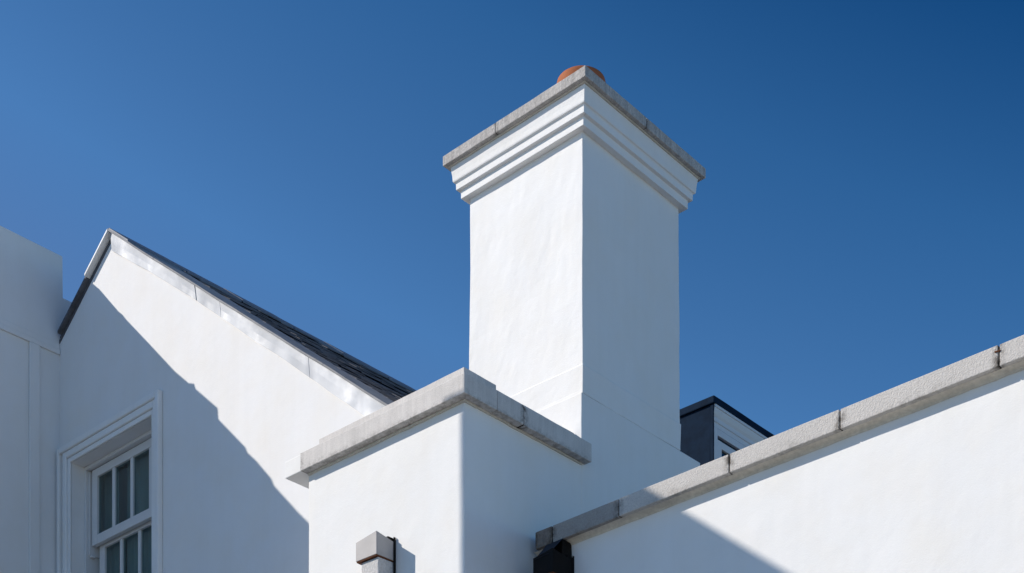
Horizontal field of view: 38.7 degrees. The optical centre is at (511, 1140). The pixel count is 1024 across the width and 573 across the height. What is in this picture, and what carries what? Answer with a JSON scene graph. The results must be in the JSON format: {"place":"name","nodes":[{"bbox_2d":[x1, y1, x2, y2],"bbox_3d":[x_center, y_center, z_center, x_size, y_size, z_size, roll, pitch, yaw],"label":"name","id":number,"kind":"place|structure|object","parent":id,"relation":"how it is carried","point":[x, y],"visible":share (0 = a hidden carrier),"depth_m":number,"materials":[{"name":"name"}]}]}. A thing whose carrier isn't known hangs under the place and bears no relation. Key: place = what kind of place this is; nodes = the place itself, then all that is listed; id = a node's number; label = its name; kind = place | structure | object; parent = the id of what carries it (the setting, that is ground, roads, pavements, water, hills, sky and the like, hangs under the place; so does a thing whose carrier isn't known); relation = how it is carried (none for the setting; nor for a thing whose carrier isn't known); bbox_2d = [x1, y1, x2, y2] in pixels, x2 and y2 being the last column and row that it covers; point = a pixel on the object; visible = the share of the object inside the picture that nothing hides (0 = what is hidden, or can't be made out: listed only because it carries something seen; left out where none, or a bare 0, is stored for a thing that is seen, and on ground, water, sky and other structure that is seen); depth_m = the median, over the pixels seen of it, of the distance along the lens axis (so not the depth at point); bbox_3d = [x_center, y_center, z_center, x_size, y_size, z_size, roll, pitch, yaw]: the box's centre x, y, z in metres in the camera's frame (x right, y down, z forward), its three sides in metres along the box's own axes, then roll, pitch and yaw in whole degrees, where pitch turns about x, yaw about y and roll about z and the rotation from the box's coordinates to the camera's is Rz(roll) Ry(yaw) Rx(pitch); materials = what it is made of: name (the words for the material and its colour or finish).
{"place":"outdoors","nodes":[
{"label":"outdoors","id":0,"kind":"place"},
{"bbox_2d":[0,0,1023,434],"label":"sky","id":1,"kind":"structure","parent":0,"point":[853,231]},
{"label":"ground","id":2,"kind":"structure","parent":0,"visible":0},
{"bbox_2d":[0,226,127,572],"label":"townhouse","id":3,"kind":"structure","parent":2,"relation":"on","point":[34,305],"depth_m":13.31,"materials":[{"name":"white paint"}]},
{"bbox_2d":[57,228,416,572],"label":"gabled house","id":4,"kind":"structure","parent":2,"relation":"on","point":[202,409],"depth_m":12.31,"materials":[{"name":"paint"}]},
{"bbox_2d":[57,389,161,572],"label":"window","id":5,"kind":"structure","parent":4,"relation":"in","point":[105,533],"depth_m":13.25,"materials":[{"name":"white paint"}]},
{"bbox_2d":[285,367,591,572],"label":"house wing","id":6,"kind":"structure","parent":2,"relation":"on","point":[463,470],"depth_m":9.49,"materials":[{"name":"white paint"}]},
{"bbox_2d":[356,531,395,572],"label":"rain hopper","id":7,"kind":"object","parent":6,"relation":"attached to","point":[375,551],"visible":1,"depth_m":9.49,"materials":[{"name":"grey metal"}]},
{"bbox_2d":[443,65,705,513],"bbox_3d":[0.507,-5.011,10.823,1.358,5.624,1.535,0,0,42],"label":"chimney","id":8,"kind":"object","parent":6,"relation":"on","point":[576,186],"visible":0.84,"depth_m":10.32,"materials":[{"name":"white paint"}]},
{"bbox_2d":[535,335,1023,572],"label":"parapet wall","id":9,"kind":"structure","parent":2,"relation":"on","point":[923,474],"depth_m":8.03,"materials":[{"name":"white paint"}]},
{"bbox_2d":[533,538,573,572],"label":"rain hopper","id":10,"kind":"object","parent":9,"relation":"attached to","point":[556,557],"visible":1,"depth_m":9.35,"materials":[{"name":"black metal"}]},
{"bbox_3d":[2.766,-2.600,15.318,7.500,8.400,6.000,0,0,42],"label":"rear house","id":11,"kind":"object","parent":2,"relation":"on","visible":0},
{"bbox_2d":[680,395,774,465],"bbox_3d":[1.667,-6.179,15.641,2.642,1.964,2.105,0,0,42],"label":"dormer","id":12,"kind":"object","parent":11,"relation":"on","point":[713,427],"visible":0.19,"depth_m":14.16,"materials":[{"name":"black paint"}]},
{"bbox_2d":[714,427,745,459],"bbox_3d":[2.602,-6.237,14.764,0.033,1.275,2.000,0,0,42],"label":"window","id":13,"kind":"structure","parent":12,"relation":"in","point":[719,447],"depth_m":14.15,"materials":[{"name":"white paint"}]}
]}

